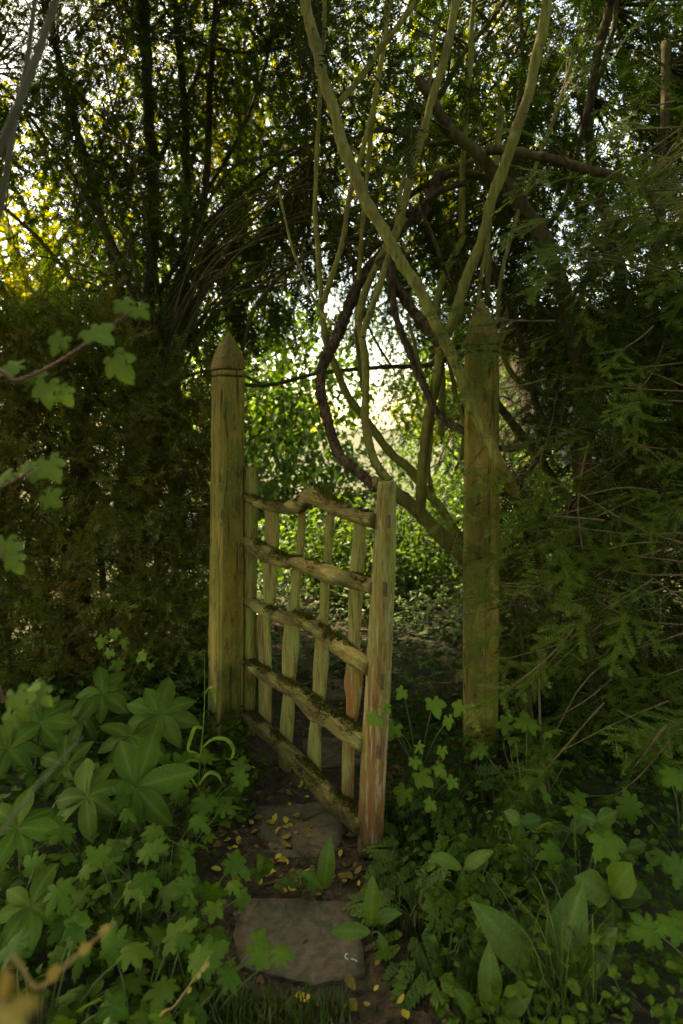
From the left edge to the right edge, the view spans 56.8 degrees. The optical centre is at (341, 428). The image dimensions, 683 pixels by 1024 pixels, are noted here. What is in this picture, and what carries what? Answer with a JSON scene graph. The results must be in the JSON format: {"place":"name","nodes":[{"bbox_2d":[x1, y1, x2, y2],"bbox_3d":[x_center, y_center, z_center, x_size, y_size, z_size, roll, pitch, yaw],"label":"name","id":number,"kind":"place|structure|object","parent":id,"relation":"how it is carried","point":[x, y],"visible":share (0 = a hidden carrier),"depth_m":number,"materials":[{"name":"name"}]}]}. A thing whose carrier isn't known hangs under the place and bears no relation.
{"place":"outdoors","nodes":[
{"label":"outdoors","id":0,"kind":"place"},
{"bbox_2d":[247,854,273,882],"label":"weed seedling","id":1,"kind":"object","parent":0,"point":[265,865],"visible":0.94,"depth_m":1.84,"materials":[{"name":"green plant"}]},
{"bbox_2d":[117,561,455,1023],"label":"path","id":2,"kind":"structure","parent":0,"point":[292,920],"depth_m":1.87,"materials":[{"name":"soil"}]},
{"bbox_2d":[211,866,220,870],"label":"fallen leaf","id":3,"kind":"object","parent":2,"relation":"on","point":[217,868],"visible":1,"depth_m":1.95,"materials":[{"name":"yellow plant"}]},
{"bbox_2d":[254,815,262,818],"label":"fallen leaf","id":4,"kind":"object","parent":2,"relation":"on","point":[258,816],"visible":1,"depth_m":2.22,"materials":[{"name":"brown plant"}]},
{"bbox_2d":[272,813,276,821],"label":"fallen leaf","id":5,"kind":"object","parent":2,"relation":"on","point":[274,817],"visible":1,"depth_m":2.21,"materials":[{"name":"yellow plant"}]},
{"bbox_2d":[258,878,300,886],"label":"fallen twig","id":6,"kind":"object","parent":2,"relation":"on","point":[267,883],"visible":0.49,"depth_m":1.91,"materials":[{"name":"brown wood"}]},
{"bbox_2d":[277,856,286,861],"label":"fallen leaf","id":7,"kind":"object","parent":2,"relation":"on","point":[282,859],"visible":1,"depth_m":2.01,"materials":[{"name":"yellow plant"}]},
{"bbox_2d":[128,646,441,1023],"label":"soil crumbs","id":8,"kind":"object","parent":2,"relation":"on","point":[381,979],"visible":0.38,"depth_m":1.98,"materials":[{"name":"brown soil"}]},
{"bbox_2d":[283,816,288,822],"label":"fallen leaf","id":9,"kind":"object","parent":2,"relation":"on","point":[285,819],"visible":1,"depth_m":2.22,"materials":[{"name":"yellow plant"}]},
{"bbox_2d":[282,833,290,838],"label":"fallen leaf","id":10,"kind":"object","parent":2,"relation":"on","point":[286,836],"visible":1,"depth_m":2.12,"materials":[{"name":"yellow plant"}]},
{"bbox_2d":[117,621,462,1023],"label":"leaf litter","id":11,"kind":"object","parent":2,"relation":"on","point":[328,895],"visible":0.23,"depth_m":2.09,"materials":[{"name":"brown plant"}]},
{"bbox_2d":[280,840,290,846],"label":"fallen leaf","id":12,"kind":"object","parent":11,"relation":"on","point":[285,843],"visible":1,"depth_m":2.07,"materials":[{"name":"yellow plant"}]},
{"bbox_2d":[354,865,361,873],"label":"fallen leaf","id":13,"kind":"object","parent":11,"relation":"on","point":[358,869],"visible":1,"depth_m":1.96,"materials":[{"name":"yellow plant"}]},
{"bbox_2d":[281,783,309,802],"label":"fallen twig","id":14,"kind":"object","parent":2,"relation":"on","point":[307,800],"visible":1,"depth_m":2.37,"materials":[{"name":"brown wood"}]},
{"bbox_2d":[294,851,309,866],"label":"fallen twig","id":15,"kind":"object","parent":2,"relation":"on","point":[298,861],"visible":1,"depth_m":2.00,"materials":[{"name":"brown wood"}]},
{"bbox_2d":[295,991,309,1001],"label":"fallen leaf","id":16,"kind":"object","parent":2,"relation":"on","point":[308,996],"visible":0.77,"depth_m":1.52,"materials":[{"name":"yellow plant"}]},
{"bbox_2d":[297,850,317,865],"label":"fallen twig","id":17,"kind":"object","parent":2,"relation":"on","point":[309,858],"visible":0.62,"depth_m":2.00,"materials":[{"name":"brown wood"}]},
{"bbox_2d":[302,809,326,820],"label":"fallen twig","id":18,"kind":"object","parent":2,"relation":"on","point":[313,815],"visible":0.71,"depth_m":2.24,"materials":[{"name":"brown wood"}]},
{"bbox_2d":[302,836,334,891],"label":"dandelion","id":19,"kind":"object","parent":2,"relation":"on","point":[321,879],"visible":1,"depth_m":1.79,"materials":[{"name":"green plant"}]},
{"bbox_2d":[338,872,346,878],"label":"fallen leaf","id":20,"kind":"object","parent":2,"relation":"on","point":[342,875],"visible":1,"depth_m":1.94,"materials":[{"name":"yellow plant"}]},
{"bbox_2d":[334,845,356,850],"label":"fallen twig","id":21,"kind":"object","parent":2,"relation":"on","point":[344,847],"visible":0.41,"depth_m":2.06,"materials":[{"name":"brown wood"}]},
{"bbox_2d":[344,973,355,989],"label":"fallen leaf","id":22,"kind":"object","parent":2,"relation":"on","point":[350,981],"visible":0.94,"depth_m":1.56,"materials":[{"name":"brown plant"}]},
{"bbox_2d":[346,998,357,1010],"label":"fallen leaf","id":23,"kind":"object","parent":2,"relation":"on","point":[354,1006],"visible":0.77,"depth_m":1.50,"materials":[{"name":"yellow plant"}]},
{"bbox_2d":[332,875,401,960],"bbox_3d":[0.063,1.263,1.602,0.139,0.218,0.119,0,0,-37],"label":"dock","id":24,"kind":"object","parent":2,"relation":"on","point":[357,930],"visible":1,"depth_m":1.61,"materials":[{"name":"green plant"}]},
{"bbox_2d":[165,936,603,1023],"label":"grass","id":25,"kind":"structure","parent":2,"relation":"on","point":[295,1011],"depth_m":1.47,"materials":[{"name":"green plant"}]},
{"bbox_2d":[397,993,404,1003],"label":"fallen leaf","id":26,"kind":"object","parent":2,"relation":"on","point":[400,999],"visible":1,"depth_m":1.51,"materials":[{"name":"yellow plant"}]},
{"bbox_2d":[401,1009,409,1018],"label":"fallen leaf","id":27,"kind":"object","parent":2,"relation":"on","point":[405,1013],"visible":1,"depth_m":1.47,"materials":[{"name":"yellow plant"}]},
{"bbox_2d":[392,746,458,815],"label":"maple seedling","id":28,"kind":"object","parent":2,"relation":"on","point":[424,778],"visible":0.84,"depth_m":2.01,"materials":[{"name":"green plant"}]},
{"bbox_2d":[360,814,519,897],"bbox_3d":[0.290,1.302,1.980,0.496,0.185,0.373,0,0,0],"label":"cow parsley","id":29,"kind":"object","parent":2,"relation":"on","point":[414,882],"visible":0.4,"depth_m":1.87,"materials":[{"name":"green plant"}]},
{"bbox_2d":[364,759,547,940],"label":"grass","id":30,"kind":"structure","parent":2,"relation":"on","point":[397,823],"depth_m":1.93,"materials":[{"name":"green plant"}]},
{"bbox_2d":[0,0,681,428],"label":"sky","id":31,"kind":"structure","parent":0,"point":[380,394],"materials":[{"name":"white"}]},
{"bbox_2d":[0,429,682,1023],"bbox_3d":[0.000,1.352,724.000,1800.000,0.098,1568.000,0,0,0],"label":"ground","id":32,"kind":"structure","parent":0,"point":[642,1013],"depth_m":2.18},
{"bbox_2d":[0,787,59,950],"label":"hellebore","id":33,"kind":"object","parent":32,"relation":"on","point":[17,913],"visible":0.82,"depth_m":1.57,"materials":[{"name":"green plant"}]},
{"bbox_2d":[0,793,77,897],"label":"geranium","id":34,"kind":"object","parent":32,"relation":"on","point":[50,815],"visible":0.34,"depth_m":1.80,"materials":[{"name":"green plant"}]},
{"bbox_2d":[0,850,98,971],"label":"geranium","id":35,"kind":"object","parent":32,"relation":"on","point":[60,892],"visible":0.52,"depth_m":1.55,"materials":[{"name":"green plant"}]},
{"bbox_2d":[0,695,99,798],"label":"hellebore","id":36,"kind":"object","parent":32,"relation":"on","point":[55,720],"visible":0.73,"depth_m":2.21,"materials":[{"name":"green plant"}]},
{"bbox_2d":[0,736,115,1023],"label":"yellowing plant","id":37,"kind":"object","parent":32,"relation":"on","point":[18,1008],"visible":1,"depth_m":0.56,"materials":[{"name":"yellow plant"}]},
{"bbox_2d":[0,0,149,735],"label":"maple sapling","id":38,"kind":"object","parent":32,"relation":"on","point":[51,393],"visible":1,"depth_m":0.94,"materials":[{"name":"green plant"}]},
{"bbox_2d":[0,910,155,1023],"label":"geranium","id":39,"kind":"object","parent":32,"relation":"on","point":[114,1007],"visible":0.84,"depth_m":1.34,"materials":[{"name":"green plant"}]},
{"bbox_2d":[0,80,172,502],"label":"lime tree","id":40,"kind":"object","parent":32,"relation":"on","point":[13,281],"visible":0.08,"depth_m":9.98,"materials":[{"name":"green plant"}]},
{"bbox_2d":[17,779,167,891],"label":"geranium","id":41,"kind":"object","parent":32,"relation":"on","point":[67,829],"visible":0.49,"depth_m":1.75,"materials":[{"name":"green plant"}]},
{"bbox_2d":[62,666,132,761],"bbox_3d":[-0.971,1.175,2.486,0.283,0.392,0.225,0,0,-27],"label":"hellebore","id":42,"kind":"object","parent":32,"relation":"on","point":[93,705],"visible":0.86,"depth_m":2.47,"materials":[{"name":"green plant"}]},
{"bbox_2d":[51,996,148,1023],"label":"geranium","id":43,"kind":"object","parent":32,"relation":"on","point":[62,1019],"visible":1,"depth_m":1.25,"materials":[{"name":"green plant"}]},
{"bbox_2d":[95,628,154,716],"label":"maple seedling","id":44,"kind":"object","parent":32,"relation":"on","point":[119,663],"visible":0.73,"depth_m":2.71,"materials":[{"name":"green plant"}]},
{"bbox_2d":[54,730,198,866],"bbox_3d":[-0.660,1.189,1.958,0.434,0.366,0.241,0,0,-23],"label":"hellebore","id":45,"kind":"object","parent":32,"relation":"on","point":[131,765],"visible":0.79,"depth_m":1.94,"materials":[{"name":"green plant"}]},
{"bbox_2d":[0,672,270,1023],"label":"undergrowth","id":46,"kind":"object","parent":32,"relation":"on","point":[67,871],"visible":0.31,"depth_m":1.86,"materials":[{"name":"green plant"}]},
{"bbox_2d":[47,836,227,984],"bbox_3d":[-0.539,1.219,1.585,0.361,0.269,0.383,0,0,38],"label":"geranium","id":47,"kind":"object","parent":32,"relation":"on","point":[185,882],"visible":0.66,"depth_m":1.58,"materials":[{"name":"green plant"}]},
{"bbox_2d":[0,254,275,713],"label":"yew hedge","id":48,"kind":"object","parent":32,"relation":"on","point":[29,598],"visible":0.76,"depth_m":3.15,"materials":[{"name":"green plant"}]},
{"bbox_2d":[55,916,241,1023],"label":"geranium","id":49,"kind":"object","parent":32,"relation":"on","point":[178,931],"visible":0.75,"depth_m":1.40,"materials":[{"name":"green plant"}]},
{"bbox_2d":[97,677,199,772],"bbox_3d":[-0.723,1.174,2.351,0.347,0.395,0.235,0,0,-36],"label":"hellebore","id":50,"kind":"object","parent":32,"relation":"on","point":[171,720],"visible":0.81,"depth_m":2.34,"materials":[{"name":"green plant"}]},
{"bbox_2d":[27,205,285,518],"bbox_3d":[-2.700,-0.948,9.528,3.841,4.868,3.095,0,0,0],"label":"ash tree","id":51,"kind":"object","parent":32,"relation":"on","point":[168,268],"visible":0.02,"depth_m":9.20,"materials":[{"name":"green plant"}]},
{"bbox_2d":[85,836,252,971],"bbox_3d":[-0.447,1.249,1.666,0.428,0.251,0.391,0,0,0],"label":"geranium","id":52,"kind":"object","parent":32,"relation":"on","point":[235,866],"visible":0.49,"depth_m":1.65,"materials":[{"name":"green plant"}]},
{"bbox_2d":[95,785,243,885],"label":"geranium","id":53,"kind":"object","parent":32,"relation":"on","point":[197,823],"visible":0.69,"depth_m":1.86,"materials":[{"name":"green plant"}]},
{"bbox_2d":[159,956,209,1016],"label":"dry stalk","id":54,"kind":"object","parent":32,"relation":"on","point":[202,969],"visible":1,"depth_m":1.30,"materials":[{"name":"plant"}]},
{"bbox_2d":[141,747,251,838],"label":"geranium","id":55,"kind":"object","parent":32,"relation":"on","point":[205,805],"visible":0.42,"depth_m":2.12,"materials":[{"name":"green plant"}]},
{"bbox_2d":[183,649,234,788],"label":"tall grass stalk","id":56,"kind":"object","parent":32,"relation":"on","point":[223,738],"depth_m":2.10,"materials":[{"name":"green grass"}]},
{"bbox_2d":[125,880,296,1021],"bbox_3d":[-0.313,1.263,1.479,0.352,0.258,0.341,0,0,-30],"label":"geranium","id":57,"kind":"object","parent":32,"relation":"on","point":[258,950],"visible":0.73,"depth_m":1.45,"materials":[{"name":"green plant"}]},
{"bbox_2d":[207,331,245,744],"bbox_3d":[-0.513,0.510,2.810,0.136,1.883,0.131,0,0,-36],"label":"gate post","id":58,"kind":"object","parent":32,"relation":"on","point":[226,632],"visible":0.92,"depth_m":2.76,"materials":[{"name":"brown wood"}]},
{"bbox_2d":[240,466,396,857],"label":"wooden gate","id":59,"kind":"structure","parent":58,"relation":"attached to","point":[364,821],"depth_m":2.23,"materials":[{"name":"brown wood"}]},
{"bbox_2d":[221,957,235,998],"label":"ivy seedling","id":60,"kind":"object","parent":32,"relation":"on","point":[230,962],"visible":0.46,"depth_m":1.54,"materials":[{"name":"green plant"}]},
{"bbox_2d":[0,0,464,616],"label":"yew tree","id":61,"kind":"object","parent":32,"relation":"on","point":[192,256],"visible":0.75,"depth_m":3.89,"materials":[{"name":"green plant"}]},
{"bbox_2d":[64,0,401,332],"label":"lime tree","id":62,"kind":"object","parent":32,"relation":"on","point":[261,125],"visible":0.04,"depth_m":12.42,"materials":[{"name":"green plant"}]},
{"bbox_2d":[181,288,378,542],"bbox_3d":[-0.735,-0.072,6.574,2.262,3.107,2.005,0,0,0],"label":"hazel bush","id":63,"kind":"object","parent":32,"relation":"on","point":[286,399],"visible":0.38,"depth_m":6.28,"materials":[{"name":"green plant"}]},
{"bbox_2d":[246,392,339,451],"bbox_3d":[-3.357,-0.442,33.932,6.824,3.884,5.430,0,0,0],"label":"tree","id":64,"kind":"object","parent":32,"relation":"on","point":[313,428],"visible":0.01,"depth_m":33.62,"materials":[{"name":"green plant"}]},
{"bbox_2d":[273,869,318,895],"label":"bramble seedling","id":65,"kind":"object","parent":32,"relation":"on","point":[284,881],"visible":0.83,"depth_m":1.83,"materials":[{"name":"green plant"}]},
{"bbox_2d":[258,451,444,561],"bbox_3d":[0.060,0.845,6.199,1.976,1.277,1.469,0,0,0],"label":"hazel bush","id":66,"kind":"object","parent":32,"relation":"on","point":[356,493],"visible":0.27,"depth_m":6.06,"materials":[{"name":"green plant"}]},
{"bbox_2d":[257,494,451,608],"bbox_3d":[-0.062,0.997,5.001,1.869,0.964,0.940,0,0,0],"label":"hazel bush","id":67,"kind":"object","parent":32,"relation":"on","point":[340,554],"visible":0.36,"depth_m":4.91,"materials":[{"name":"green plant"}]},
{"bbox_2d":[60,526,682,722],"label":"ivy","id":68,"kind":"object","parent":32,"relation":"on","point":[455,634],"visible":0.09,"depth_m":3.72,"materials":[{"name":"green plant"}]},
{"bbox_2d":[340,853,479,984],"bbox_3d":[0.233,1.360,1.756,0.408,0.168,0.384,0,0,-28],"label":"cow parsley","id":69,"kind":"object","parent":32,"relation":"on","point":[433,949],"visible":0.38,"depth_m":1.67,"materials":[{"name":"green plant"}]},
{"bbox_2d":[333,233,490,478],"bbox_3d":[1.217,-1.014,10.504,2.753,4.973,1.942,0,0,0],"label":"birch tree","id":70,"kind":"object","parent":32,"relation":"on","point":[393,361],"visible":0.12,"depth_m":10.41,"materials":[{"name":"green plant"}]},
{"bbox_2d":[359,833,465,923],"bbox_3d":[0.218,1.367,1.938,0.387,0.149,0.318,0,0,27],"label":"cow parsley","id":71,"kind":"object","parent":32,"relation":"on","point":[371,868],"visible":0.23,"depth_m":1.87,"materials":[{"name":"green plant"}]},
{"bbox_2d":[365,685,468,772],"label":"maple seedling","id":72,"kind":"object","parent":32,"relation":"on","point":[436,705],"visible":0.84,"depth_m":1.96,"materials":[{"name":"green plant"}]},
{"bbox_2d":[390,369,455,452],"bbox_3d":[6.282,-1.052,32.954,7.528,5.113,5.323,0,0,0],"label":"tree","id":73,"kind":"object","parent":32,"relation":"on","point":[419,412],"visible":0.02,"depth_m":33.28,"materials":[{"name":"green plant"}]},
{"bbox_2d":[277,0,580,713],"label":"climbing rose","id":74,"kind":"object","parent":32,"relation":"on","point":[387,257],"visible":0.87,"depth_m":2.85,"materials":[{"name":"plant"}]},
{"bbox_2d":[372,899,499,1011],"bbox_3d":[0.266,1.343,1.636,0.399,0.156,0.340,0,0,-40],"label":"cow parsley","id":75,"kind":"object","parent":32,"relation":"on","point":[421,989],"visible":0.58,"depth_m":1.53,"materials":[{"name":"green plant"}]},
{"bbox_2d":[212,0,682,818],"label":"yew tree","id":76,"kind":"object","parent":32,"relation":"on","point":[588,348],"visible":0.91,"depth_m":2.98,"materials":[{"name":"green plant"}]},
{"bbox_2d":[413,740,481,853],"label":"ivy seedling","id":77,"kind":"object","parent":32,"relation":"on","point":[419,746],"visible":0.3,"depth_m":1.91,"materials":[{"name":"green plant"}]},
{"bbox_2d":[394,764,510,853],"bbox_3d":[0.379,1.267,2.139,0.411,0.220,0.391,0,0,0],"label":"cow parsley","id":78,"kind":"object","parent":32,"relation":"on","point":[414,804],"visible":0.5,"depth_m":2.13,"materials":[{"name":"green plant"}]},
{"bbox_2d":[388,344,522,544],"bbox_3d":[1.291,0.202,7.193,1.572,2.561,1.622,0,0,0],"label":"hazel bush","id":79,"kind":"object","parent":32,"relation":"on","point":[457,461],"visible":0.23,"depth_m":7.04,"materials":[{"name":"green plant"}]},
{"bbox_2d":[328,0,586,480],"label":"lime tree","id":80,"kind":"object","parent":32,"relation":"on","point":[452,204],"visible":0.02,"depth_m":13.89,"materials":[{"name":"green plant"}]},
{"bbox_2d":[396,476,525,602],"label":"hazel bush","id":81,"kind":"object","parent":32,"relation":"on","point":[453,508],"visible":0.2,"depth_m":5.05,"materials":[{"name":"green plant"}]},
{"bbox_2d":[429,849,493,916],"bbox_3d":[0.321,1.250,1.702,0.174,0.242,0.065,0,0,0],"label":"dock","id":82,"kind":"object","parent":32,"relation":"on","point":[448,861],"visible":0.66,"depth_m":1.69,"materials":[{"name":"green plant"}]},
{"bbox_2d":[462,300,499,757],"bbox_3d":[0.581,0.458,2.643,0.147,1.986,0.143,0,0,9],"label":"gate post","id":83,"kind":"object","parent":32,"relation":"on","point":[474,531],"visible":0.73,"depth_m":2.58,"materials":[{"name":"brown wood"}]},
{"bbox_2d":[414,837,551,948],"bbox_3d":[0.389,1.306,1.737,0.374,0.200,0.358,0,0,30],"label":"cow parsley","id":84,"kind":"object","parent":32,"relation":"on","point":[434,913],"visible":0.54,"depth_m":1.70,"materials":[{"name":"green plant"}]},
{"bbox_2d":[454,942,533,1020],"bbox_3d":[0.335,1.267,1.390,0.135,0.210,0.119,0,0,39],"label":"dock","id":85,"kind":"object","parent":32,"relation":"on","point":[489,970],"visible":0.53,"depth_m":1.40,"materials":[{"name":"green plant"}]},
{"bbox_2d":[484,807,506,834],"bbox_3d":[0.549,1.321,2.045,0.174,0.191,0.061,0,0,7],"label":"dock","id":86,"kind":"object","parent":32,"relation":"on","point":[488,820],"visible":0.07,"depth_m":2.04,"materials":[{"name":"green plant"}]},
{"bbox_2d":[445,818,575,907],"bbox_3d":[0.498,1.280,1.847,0.402,0.128,0.395,0,0,0],"label":"cow parsley","id":87,"kind":"object","parent":32,"relation":"on","point":[492,884],"visible":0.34,"depth_m":1.77,"materials":[{"name":"green plant"}]},
{"bbox_2d":[360,683,682,1023],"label":"undergrowth","id":88,"kind":"object","parent":32,"relation":"on","point":[649,980],"visible":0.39,"depth_m":1.80,"materials":[{"name":"green plant"}]},
{"bbox_2d":[470,710,588,816],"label":"geranium","id":89,"kind":"object","parent":32,"relation":"on","point":[524,721],"visible":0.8,"depth_m":2.10,"materials":[{"name":"green plant"}]},
{"bbox_2d":[448,445,613,587],"bbox_3d":[1.720,0.802,5.604,1.644,1.361,1.260,0,0,0],"label":"hazel bush","id":90,"kind":"object","parent":32,"relation":"on","point":[521,454],"visible":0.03,"depth_m":5.51,"materials":[{"name":"green plant"}]},
{"bbox_2d":[469,880,617,991],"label":"broad-leaved plant","id":91,"kind":"object","parent":32,"relation":"on","point":[574,900],"visible":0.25,"depth_m":1.49,"materials":[{"name":"green plant"}]},
{"bbox_2d":[504,808,586,878],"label":"bramble seedling","id":92,"kind":"object","parent":32,"relation":"on","point":[531,821],"visible":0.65,"depth_m":1.85,"materials":[{"name":"green plant"}]},
{"bbox_2d":[447,854,681,1022],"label":"grass tuft","id":93,"kind":"object","parent":32,"relation":"on","point":[561,978],"visible":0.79,"depth_m":1.43,"materials":[{"name":"green plant"}]},
{"bbox_2d":[507,803,651,905],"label":"geranium","id":94,"kind":"object","parent":32,"relation":"on","point":[606,842],"visible":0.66,"depth_m":1.71,"materials":[{"name":"green plant"}]},
{"bbox_2d":[498,308,682,516],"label":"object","id":95,"kind":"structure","parent":32,"relation":"on","point":[509,384],"depth_m":10.83,"materials":[{"name":"green plant"}]},
{"bbox_2d":[574,861,648,926],"bbox_3d":[0.743,1.236,1.660,0.145,0.272,0.290,0,0,45],"label":"primrose","id":96,"kind":"object","parent":32,"relation":"on","point":[621,875],"visible":0.77,"depth_m":1.61,"materials":[{"name":"green plant"}]},
{"bbox_2d":[579,807,645,867],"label":"bramble seedling","id":97,"kind":"object","parent":32,"relation":"on","point":[607,816],"visible":0.51,"depth_m":1.80,"materials":[{"name":"green plant"}]},
{"bbox_2d":[545,9,682,297],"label":"lime tree","id":98,"kind":"object","parent":32,"relation":"on","point":[622,172],"visible":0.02,"depth_m":13.74,"materials":[{"name":"green plant"}]},
{"bbox_2d":[615,761,682,851],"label":"geranium","id":99,"kind":"object","parent":32,"relation":"on","point":[668,777],"visible":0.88,"depth_m":1.95,"materials":[{"name":"green plant"}]},
{"bbox_2d":[624,909,682,956],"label":"geranium","id":100,"kind":"object","parent":32,"relation":"on","point":[668,928],"visible":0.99,"depth_m":1.45,"materials":[{"name":"green plant"}]},
{"bbox_2d":[647,824,682,890],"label":"geranium","id":101,"kind":"object","parent":32,"relation":"on","point":[673,865],"visible":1,"depth_m":1.62,"materials":[{"name":"green plant"}]}
]}

